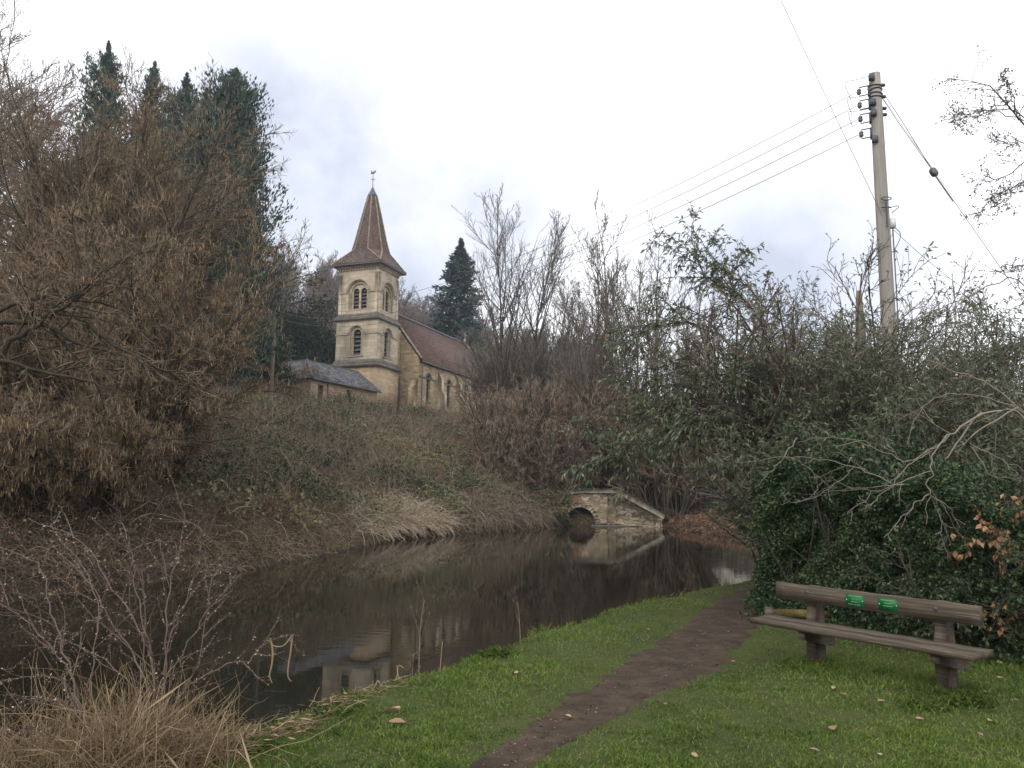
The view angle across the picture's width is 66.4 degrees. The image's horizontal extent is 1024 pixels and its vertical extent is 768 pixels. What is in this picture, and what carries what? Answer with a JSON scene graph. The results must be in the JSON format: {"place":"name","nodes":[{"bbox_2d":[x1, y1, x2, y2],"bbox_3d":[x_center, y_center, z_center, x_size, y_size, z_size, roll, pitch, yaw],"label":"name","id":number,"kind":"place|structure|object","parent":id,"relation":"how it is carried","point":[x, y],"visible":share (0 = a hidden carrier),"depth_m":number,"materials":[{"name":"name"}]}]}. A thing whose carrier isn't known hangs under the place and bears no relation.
{"place":"outdoors","nodes":[
{"label":"outdoors","id":0,"kind":"place"},
{"bbox_2d":[0,526,763,761],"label":"water","id":1,"kind":"structure","parent":0,"point":[347,615],"depth_m":12.98,"materials":[{"name":"black liquid"}]},
{"bbox_2d":[0,281,1023,767],"bbox_3d":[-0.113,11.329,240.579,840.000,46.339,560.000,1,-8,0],"label":"ground","id":2,"kind":"structure","parent":0,"point":[682,617],"depth_m":6.49,"materials":[{"name":"green plant"}]},
{"bbox_2d":[0,55,81,268],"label":"bare tree","id":3,"kind":"object","parent":2,"relation":"on","point":[14,107],"visible":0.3,"depth_m":35.09,"materials":[{"name":"brown plant"}]},
{"bbox_2d":[0,82,90,274],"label":"bare tree","id":4,"kind":"object","parent":2,"relation":"on","point":[37,119],"visible":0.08,"depth_m":32.98,"materials":[{"name":"brown plant"}]},
{"bbox_2d":[0,11,94,284],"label":"bare tree","id":5,"kind":"object","parent":2,"relation":"on","point":[2,41],"visible":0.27,"depth_m":39.61,"materials":[{"name":"brown plant"}]},
{"bbox_2d":[0,366,135,522],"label":"hazel tree","id":6,"kind":"object","parent":2,"relation":"on","point":[40,462],"visible":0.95,"depth_m":15.95,"materials":[{"name":"brown plant"}]},
{"bbox_2d":[0,250,158,439],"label":"hazel tree","id":7,"kind":"object","parent":2,"relation":"on","point":[8,377],"visible":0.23,"depth_m":19.34,"materials":[{"name":"brown plant"}]},
{"bbox_2d":[13,40,147,280],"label":"cypress tree","id":8,"kind":"object","parent":2,"relation":"on","point":[106,59],"visible":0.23,"depth_m":52.53,"materials":[{"name":"green plant"}]},
{"bbox_2d":[0,510,163,749],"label":"wild rose shrub","id":9,"kind":"object","parent":2,"relation":"on","point":[75,689],"visible":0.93,"depth_m":4.79,"materials":[{"name":"brown plant"}]},
{"bbox_2d":[0,93,177,329],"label":"hazel tree","id":10,"kind":"object","parent":2,"relation":"on","point":[26,186],"visible":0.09,"depth_m":26.54,"materials":[{"name":"brown plant"}]},
{"bbox_2d":[0,383,185,517],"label":"hazel tree","id":11,"kind":"object","parent":2,"relation":"on","point":[129,434],"visible":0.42,"depth_m":17.91,"materials":[{"name":"brown plant"}]},
{"bbox_2d":[0,224,223,514],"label":"tree","id":12,"kind":"object","parent":2,"relation":"on","point":[36,322],"visible":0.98,"depth_m":16.17,"materials":[{"name":"brown plant"}]},
{"bbox_2d":[0,94,280,380],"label":"hazel tree","id":13,"kind":"object","parent":2,"relation":"on","point":[111,172],"visible":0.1,"depth_m":24.98,"materials":[{"name":"brown plant"}]},
{"bbox_2d":[109,60,172,195],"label":"cypress tree","id":14,"kind":"object","parent":2,"relation":"on","point":[154,72],"visible":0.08,"depth_m":54.93,"materials":[{"name":"green plant"}]},
{"bbox_2d":[0,0,297,400],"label":"hazel tree","id":15,"kind":"object","parent":2,"relation":"on","point":[130,196],"visible":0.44,"depth_m":23.28,"materials":[{"name":"brown plant"}]},
{"bbox_2d":[5,462,307,729],"bbox_3d":[-2.585,1.345,5.145,2.364,1.699,1.003,-2,-8,18],"label":"wild rose shrub","id":16,"kind":"object","parent":2,"relation":"on","point":[153,662],"visible":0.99,"depth_m":4.96,"materials":[{"name":"brown plant"}]},
{"bbox_2d":[139,72,200,373],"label":"cypress tree","id":17,"kind":"object","parent":2,"relation":"on","point":[186,82],"visible":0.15,"depth_m":49.52,"materials":[{"name":"green plant"}]},
{"bbox_2d":[0,174,348,494],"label":"hazel tree","id":18,"kind":"object","parent":2,"relation":"on","point":[209,342],"visible":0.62,"depth_m":20.21,"materials":[{"name":"brown plant"}]},
{"bbox_2d":[105,234,245,398],"bbox_3d":[-13.726,-1.683,27.389,7.554,7.416,6.328,-3,-8,26],"label":"hazel tree","id":19,"kind":"object","parent":2,"relation":"on","point":[206,302],"visible":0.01,"depth_m":27.46,"materials":[{"name":"brown plant"}]},
{"bbox_2d":[0,606,352,767],"bbox_3d":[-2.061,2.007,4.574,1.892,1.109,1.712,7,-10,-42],"label":"dead grass","id":20,"kind":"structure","parent":2,"relation":"on","point":[150,746],"depth_m":4.44,"materials":[{"name":"brown plant"}]},
{"bbox_2d":[156,402,218,483],"bbox_3d":[-10.404,1.524,22.664,3.730,3.312,3.297,1,-8,0],"label":"hazel tree","id":21,"kind":"object","parent":2,"relation":"on","point":[188,458],"visible":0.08,"depth_m":22.83,"materials":[{"name":"brown plant"}]},
{"bbox_2d":[170,87,224,377],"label":"cypress tree","id":22,"kind":"object","parent":2,"relation":"on","point":[206,100],"visible":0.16,"depth_m":47.04,"materials":[{"name":"green plant"}]},
{"bbox_2d":[148,60,311,387],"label":"cypress tree","id":23,"kind":"object","parent":2,"relation":"on","point":[237,91],"visible":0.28,"depth_m":47.24,"materials":[{"name":"green plant"}]},
{"bbox_2d":[190,174,284,392],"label":"cypress tree","id":24,"kind":"object","parent":2,"relation":"on","point":[264,343],"visible":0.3,"depth_m":44.87,"materials":[{"name":"green plant"}]},
{"bbox_2d":[193,118,289,387],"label":"cypress tree","id":25,"kind":"object","parent":2,"relation":"on","point":[261,212],"visible":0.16,"depth_m":46.87,"materials":[{"name":"green plant"}]},
{"bbox_2d":[248,321,300,395],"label":"laurel bush","id":26,"kind":"object","parent":2,"relation":"on","point":[281,355],"visible":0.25,"depth_m":54.94,"materials":[{"name":"green plant"}]},
{"bbox_2d":[266,239,304,308],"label":"woodland tree","id":27,"kind":"object","parent":2,"relation":"on","point":[300,256],"visible":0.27,"depth_m":137.42,"materials":[{"name":"brown plant"}]},
{"bbox_2d":[257,284,333,376],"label":"yew tree","id":28,"kind":"object","parent":2,"relation":"on","point":[305,345],"visible":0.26,"depth_m":82.16,"materials":[{"name":"green plant"}]},
{"bbox_2d":[13,481,589,587],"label":"dead grass","id":29,"kind":"structure","parent":2,"relation":"on","point":[298,541],"depth_m":22.16,"materials":[{"name":"beige plant"}]},
{"bbox_2d":[276,267,337,361],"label":"yew tree","id":30,"kind":"object","parent":2,"relation":"on","point":[322,307],"visible":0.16,"depth_m":84.92,"materials":[{"name":"green plant"}]},
{"bbox_2d":[288,249,338,310],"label":"woodland tree","id":31,"kind":"object","parent":2,"relation":"on","point":[324,266],"visible":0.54,"depth_m":135.15,"materials":[{"name":"brown plant"}]},
{"bbox_2d":[295,330,335,364],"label":"yew tree","id":32,"kind":"object","parent":2,"relation":"on","point":[330,359],"visible":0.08,"depth_m":80.23,"materials":[{"name":"green plant"}]},
{"bbox_2d":[283,358,381,407],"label":"vestry building","id":33,"kind":"structure","parent":2,"relation":"on","point":[331,377],"depth_m":60.09,"materials":[{"name":"grey stone"}]},
{"bbox_2d":[0,369,679,603],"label":"bramble thicket","id":34,"kind":"object","parent":2,"relation":"on","point":[242,494],"visible":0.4,"depth_m":27.49,"materials":[{"name":"brown plant"}]},
{"bbox_2d":[331,170,491,412],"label":"stone church","id":35,"kind":"structure","parent":2,"relation":"on","point":[397,358],"depth_m":70.97,"materials":[{"name":"stone"}]},
{"bbox_2d":[337,477,496,542],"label":"dead grass","id":36,"kind":"structure","parent":2,"relation":"on","point":[415,519],"depth_m":31.82,"materials":[{"name":"plant"}]},
{"bbox_2d":[401,292,437,326],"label":"woodland tree","id":37,"kind":"object","parent":2,"relation":"on","point":[425,301],"visible":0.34,"depth_m":145.18,"materials":[{"name":"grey plant"}]},
{"bbox_2d":[182,373,660,512],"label":"dead stalks","id":38,"kind":"object","parent":2,"relation":"on","point":[333,435],"visible":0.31,"depth_m":38.88,"materials":[{"name":"brown plant"}]},
{"bbox_2d":[210,590,684,759],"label":"reed litter","id":39,"kind":"object","parent":2,"relation":"on","point":[282,728],"visible":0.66,"depth_m":5.34,"materials":[{"name":"beige plant"}]},
{"bbox_2d":[425,237,497,361],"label":"spruce tree","id":40,"kind":"object","parent":2,"relation":"on","point":[459,317],"visible":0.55,"depth_m":96.58,"materials":[{"name":"green plant"}]},
{"bbox_2d":[439,334,529,408],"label":"sallow bush","id":41,"kind":"object","parent":2,"relation":"on","point":[475,386],"visible":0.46,"depth_m":64.71,"materials":[{"name":"brown plant"}]},
{"bbox_2d":[453,390,531,470],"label":"brown shrub","id":42,"kind":"object","parent":2,"relation":"on","point":[478,414],"visible":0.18,"depth_m":45.52,"materials":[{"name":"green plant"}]},
{"bbox_2d":[456,326,537,406],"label":"sallow bush","id":43,"kind":"object","parent":2,"relation":"on","point":[488,376],"visible":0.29,"depth_m":64.87,"materials":[{"name":"brown plant"}]},
{"bbox_2d":[453,463,558,532],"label":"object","id":44,"kind":"object","parent":2,"relation":"on","point":[507,513],"visible":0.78,"depth_m":38.38,"materials":[{"name":"plant"}]},
{"bbox_2d":[463,414,551,490],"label":"brown shrub","id":45,"kind":"object","parent":2,"relation":"on","point":[481,447],"visible":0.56,"depth_m":43.18,"materials":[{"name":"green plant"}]},
{"bbox_2d":[451,182,570,408],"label":"ash tree","id":46,"kind":"object","parent":2,"relation":"on","point":[503,244],"visible":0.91,"depth_m":55.62,"materials":[{"name":"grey plant"}]},
{"bbox_2d":[0,580,1023,767],"bbox_3d":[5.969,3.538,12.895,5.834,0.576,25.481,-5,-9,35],"label":"grass","id":47,"kind":"structure","parent":2,"relation":"on","point":[918,680],"depth_m":5.57,"materials":[{"name":"green plant"}]},
{"bbox_2d":[455,380,569,480],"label":"brown shrub","id":48,"kind":"object","parent":2,"relation":"on","point":[497,394],"visible":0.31,"depth_m":44.42,"materials":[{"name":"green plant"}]},
{"bbox_2d":[473,411,584,504],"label":"brown shrub","id":49,"kind":"object","parent":2,"relation":"on","point":[512,453],"visible":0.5,"depth_m":43.28,"materials":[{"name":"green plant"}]},
{"bbox_2d":[485,325,586,400],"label":"sallow bush","id":50,"kind":"object","parent":2,"relation":"on","point":[524,359],"visible":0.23,"depth_m":64.33,"materials":[{"name":"brown plant"}]},
{"bbox_2d":[489,374,601,468],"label":"brown shrub","id":51,"kind":"object","parent":2,"relation":"on","point":[532,391],"visible":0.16,"depth_m":45.36,"materials":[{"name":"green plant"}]},
{"bbox_2d":[495,371,600,410],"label":"brown shrub","id":52,"kind":"object","parent":2,"relation":"on","point":[555,383],"visible":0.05,"depth_m":49.09,"materials":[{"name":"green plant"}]},
{"bbox_2d":[509,416,601,503],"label":"brown shrub","id":53,"kind":"object","parent":2,"relation":"on","point":[569,455],"visible":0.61,"depth_m":42.76,"materials":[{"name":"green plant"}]},
{"bbox_2d":[515,332,603,397],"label":"sallow bush","id":54,"kind":"object","parent":2,"relation":"on","point":[542,366],"visible":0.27,"depth_m":61.87,"materials":[{"name":"brown plant"}]},
{"bbox_2d":[502,376,619,488],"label":"brown shrub","id":55,"kind":"object","parent":2,"relation":"on","point":[599,408],"visible":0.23,"depth_m":44.34,"materials":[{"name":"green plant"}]},
{"bbox_2d":[474,209,652,406],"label":"ash tree","id":56,"kind":"object","parent":2,"relation":"on","point":[556,246],"visible":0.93,"depth_m":54.18,"materials":[{"name":"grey plant"}]},
{"bbox_2d":[538,274,592,391],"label":"bare tree","id":57,"kind":"object","parent":2,"relation":"on","point":[565,339],"visible":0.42,"depth_m":56.02,"materials":[{"name":"brown plant"}]},
{"bbox_2d":[531,376,633,428],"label":"hazel shrub","id":58,"kind":"object","parent":2,"relation":"on","point":[571,398],"visible":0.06,"depth_m":46.09,"materials":[{"name":"brown plant"}]},
{"bbox_2d":[556,390,635,488],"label":"hazel shrub","id":59,"kind":"object","parent":2,"relation":"on","point":[606,473],"visible":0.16,"depth_m":44.71,"materials":[{"name":"brown plant"}]},
{"bbox_2d":[536,267,664,446],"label":"bare tree","id":60,"kind":"object","parent":2,"relation":"on","point":[582,376],"visible":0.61,"depth_m":47.01,"materials":[{"name":"brown plant"}]},
{"bbox_2d":[550,488,664,526],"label":"culvert portal","id":61,"kind":"object","parent":2,"relation":"on","point":[597,502],"visible":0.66,"depth_m":42.85,"materials":[{"name":"stone"}]},
{"bbox_2d":[542,187,673,405],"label":"bare tree","id":62,"kind":"object","parent":2,"relation":"on","point":[586,344],"visible":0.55,"depth_m":49.35,"materials":[{"name":"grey plant"}]},
{"bbox_2d":[562,383,695,506],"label":"hazel shrub","id":63,"kind":"object","parent":2,"relation":"on","point":[629,392],"visible":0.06,"depth_m":45.06,"materials":[{"name":"brown plant"}]},
{"bbox_2d":[559,209,723,421],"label":"bare tree","id":64,"kind":"object","parent":2,"relation":"on","point":[645,314],"visible":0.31,"depth_m":47.98,"materials":[{"name":"brown plant"}]},
{"bbox_2d":[604,403,690,505],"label":"hazel shrub","id":65,"kind":"object","parent":2,"relation":"on","point":[646,490],"visible":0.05,"depth_m":44.56,"materials":[{"name":"brown plant"}]},
{"bbox_2d":[590,387,727,522],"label":"hazel shrub","id":66,"kind":"object","parent":2,"relation":"on","point":[664,492],"visible":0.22,"depth_m":42.72,"materials":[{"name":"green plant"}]},
{"bbox_2d":[601,250,727,517],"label":"bare tree","id":67,"kind":"object","parent":2,"relation":"on","point":[656,361],"visible":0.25,"depth_m":42.84,"materials":[{"name":"brown plant"}]},
{"bbox_2d":[550,199,785,513],"bbox_3d":[2.891,0.122,13.347,4.472,6.616,2.983,1,-8,0],"label":"tree","id":68,"kind":"object","parent":2,"relation":"on","point":[688,433],"visible":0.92,"depth_m":13.50,"materials":[{"name":"green plant"}]},
{"bbox_2d":[642,472,745,535],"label":"leaf litter","id":69,"kind":"object","parent":2,"relation":"on","point":[698,515],"visible":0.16,"depth_m":40.42,"materials":[{"name":"brown plant"}]},
{"bbox_2d":[678,481,748,510],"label":"bush","id":70,"kind":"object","parent":2,"relation":"on","point":[706,500],"depth_m":44.82,"materials":[{"name":"plant"}]},
{"bbox_2d":[659,316,911,485],"bbox_3d":[4.471,1.204,12.470,3.485,4.551,3.698,7,-10,-42],"label":"cotoneaster shrub","id":71,"kind":"object","parent":2,"relation":"on","point":[831,410],"visible":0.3,"depth_m":12.05,"materials":[{"name":"green plant"}]},
{"bbox_2d":[700,411,880,583],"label":"cotoneaster shrub","id":72,"kind":"object","parent":2,"relation":"on","point":[798,433],"visible":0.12,"depth_m":11.29,"materials":[{"name":"green plant"}]},
{"bbox_2d":[764,607,833,619],"bbox_3d":[3.491,2.912,9.530,0.815,0.360,0.122,0,-8,4],"label":"timber rail","id":73,"kind":"object","parent":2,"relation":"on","point":[797,613],"visible":0.53,"depth_m":9.51,"materials":[{"name":"brown wood"}]},
{"bbox_2d":[647,274,953,587],"bbox_3d":[4.541,0.892,12.466,4.382,5.494,5.295,-6,-10,40],"label":"bare shrub","id":74,"kind":"object","parent":2,"relation":"on","point":[718,345],"visible":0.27,"depth_m":12.10,"materials":[{"name":"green plant"}]},
{"bbox_2d":[690,320,946,508],"bbox_3d":[5.478,1.206,14.450,4.259,5.093,4.578,-2,-8,21],"label":"cotoneaster shrub","id":75,"kind":"object","parent":2,"relation":"on","point":[810,362],"depth_m":13.73,"materials":[{"name":"green plant"}]},
{"bbox_2d":[667,270,982,535],"bbox_3d":[5.662,0.980,13.848,5.791,5.674,4.255,2,-8,-14],"label":"bare shrub","id":76,"kind":"object","parent":2,"relation":"on","point":[783,333],"visible":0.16,"depth_m":12.10,"materials":[{"name":"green plant"}]},
{"bbox_2d":[637,241,1023,510],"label":"cotoneaster shrub","id":77,"kind":"object","parent":2,"relation":"on","point":[844,361],"visible":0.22,"depth_m":11.69,"materials":[{"name":"green plant"}]},
{"bbox_2d":[731,220,950,407],"bbox_3d":[5.804,0.597,14.802,4.758,6.698,6.722,-4,-9,32],"label":"bare shrub","id":78,"kind":"object","parent":2,"relation":"on","point":[869,255],"visible":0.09,"depth_m":13.41,"materials":[{"name":"brown plant"}]},
{"bbox_2d":[674,262,1023,516],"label":"cotoneaster shrub","id":79,"kind":"object","parent":2,"relation":"on","point":[902,348],"visible":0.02,"depth_m":13.50,"materials":[{"name":"green plant"}]},
{"bbox_2d":[750,581,993,689],"bbox_3d":[3.146,2.407,6.954,0.532,1.080,2.060,6,-9,-36],"label":"wooden bench","id":80,"kind":"object","parent":2,"relation":"on","point":[949,657],"visible":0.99,"depth_m":6.77,"materials":[{"name":"brown wood"}]},
{"bbox_2d":[845,71,900,412],"bbox_3d":[6.529,-1.000,13.839,0.821,9.565,0.325,1,-8,0],"label":"utility pole","id":81,"kind":"object","parent":2,"relation":"on","point":[885,223],"visible":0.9,"depth_m":14.09,"materials":[{"name":"grey wood"}]},
{"bbox_2d":[279,119,857,318],"bbox_3d":[-4.405,-4.694,32.717,0.018,4.659,42.229,5,-9,-30],"label":"overhead wire","id":82,"kind":"object","parent":81,"relation":"attached to","point":[611,237],"visible":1,"depth_m":20.25,"materials":[{"name":"black metal"}]},
{"bbox_2d":[279,105,857,311],"bbox_3d":[-4.401,-5.038,32.763,0.018,4.765,42.228,5,-9,-30],"label":"overhead wire","id":83,"kind":"object","parent":81,"relation":"attached to","point":[612,226],"visible":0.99,"depth_m":20.28,"materials":[{"name":"black metal"}]},
{"bbox_2d":[279,134,858,326],"bbox_3d":[-4.409,-4.310,32.667,0.018,4.534,42.230,5,-9,-30],"label":"overhead wire","id":84,"kind":"object","parent":81,"relation":"attached to","point":[606,251],"visible":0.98,"depth_m":20.45,"materials":[{"name":"black metal"}]},
{"bbox_2d":[281,92,856,304],"bbox_3d":[-4.397,-5.395,32.809,0.018,4.905,42.226,5,-9,-30],"label":"overhead wire","id":85,"kind":"object","parent":81,"relation":"attached to","point":[617,213],"visible":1,"depth_m":20.11,"materials":[{"name":"black metal"}]},
{"bbox_2d":[882,97,1023,300],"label":"stay wire","id":86,"kind":"object","parent":81,"relation":"attached to","point":[932,173],"visible":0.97,"depth_m":13.66,"materials":[{"name":"metal"}]},
{"bbox_2d":[730,250,1021,402],"bbox_3d":[8.363,0.910,16.080,5.658,6.464,7.012,4,-8,-25],"label":"bare shrub","id":87,"kind":"object","parent":2,"relation":"on","point":[912,309],"visible":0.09,"depth_m":15.06,"materials":[{"name":"brown plant"}]},
{"bbox_2d":[737,257,1023,558],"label":"bare cherry tree","id":88,"kind":"object","parent":2,"relation":"on","point":[970,421],"visible":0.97,"depth_m":8.85,"materials":[{"name":"grey plant"}]},
{"bbox_2d":[739,604,1023,672],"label":"ground ivy","id":89,"kind":"object","parent":2,"relation":"on","point":[1015,656],"visible":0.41,"depth_m":8.47,"materials":[{"name":"green plant"}]},
{"bbox_2d":[741,431,1023,658],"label":"clipped hedge","id":90,"kind":"object","parent":2,"relation":"on","point":[775,531],"visible":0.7,"depth_m":9.20,"materials":[{"name":"green plant"}]},
{"bbox_2d":[758,377,1017,615],"bbox_3d":[4.877,1.666,10.612,3.276,3.157,3.520,1,-8,0],"label":"cotoneaster shrub","id":91,"kind":"object","parent":2,"relation":"on","point":[874,429],"visible":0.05,"depth_m":9.62,"materials":[{"name":"green plant"}]},
{"bbox_2d":[769,273,1023,508],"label":"cotoneaster shrub","id":92,"kind":"object","parent":2,"relation":"on","point":[970,390],"visible":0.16,"depth_m":11.20,"materials":[{"name":"green plant"}]},
{"bbox_2d":[820,367,1023,596],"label":"cotoneaster shrub","id":93,"kind":"object","parent":2,"relation":"on","point":[999,446],"visible":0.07,"depth_m":9.87,"materials":[{"name":"green plant"}]},
{"bbox_2d":[840,282,1023,467],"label":"bare shrub","id":94,"kind":"object","parent":2,"relation":"on","point":[1014,363],"visible":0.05,"depth_m":12.70,"materials":[{"name":"brown plant"}]},
{"bbox_2d":[841,510,1023,659],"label":"privet bush","id":95,"kind":"object","parent":2,"relation":"on","point":[960,581],"visible":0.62,"depth_m":7.96,"materials":[{"name":"green plant"}]},
{"bbox_2d":[868,289,1023,499],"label":"cotoneaster shrub","id":96,"kind":"object","parent":2,"relation":"on","point":[1004,325],"visible":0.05,"depth_m":12.32,"materials":[{"name":"green plant"}]},
{"bbox_2d":[917,286,1023,468],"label":"bare shrub","id":97,"kind":"object","parent":2,"relation":"on","point":[974,338],"visible":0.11,"depth_m":11.88,"materials":[{"name":"brown plant"}]},
{"bbox_2d":[931,44,1023,291],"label":"hawthorn tree","id":98,"kind":"object","parent":2,"relation":"on","point":[979,111],"visible":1,"depth_m":9.22,"materials":[{"name":"brown plant"}]},
{"bbox_2d":[947,491,1023,641],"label":"beech sapling","id":99,"kind":"object","parent":2,"relation":"on","point":[996,543],"visible":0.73,"depth_m":7.70,"materials":[{"name":"brown plant"}]},
{"bbox_2d":[996,542,1023,602],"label":"privet bush","id":100,"kind":"object","parent":2,"relation":"on","point":[1018,555],"visible":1,"depth_m":7.16,"materials":[{"name":"green plant"}]},
{"bbox_2d":[0,0,1023,407],"label":"sky","id":101,"kind":"structure","parent":0,"point":[555,102],"materials":[{"name":"white"}]},
{"bbox_2d":[469,583,774,767],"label":"path","id":102,"kind":"structure","parent":0,"point":[710,649],"depth_m":6.82,"materials":[{"name":"brown soil"}]},
{"bbox_2d":[483,586,758,765],"bbox_3d":[2.729,2.970,9.856,1.407,0.059,15.596,-4,-9,31],"label":"path grit","id":103,"kind":"object","parent":102,"relation":"on","point":[515,761],"visible":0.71,"depth_m":5.87,"materials":[{"name":"brown gravel"}]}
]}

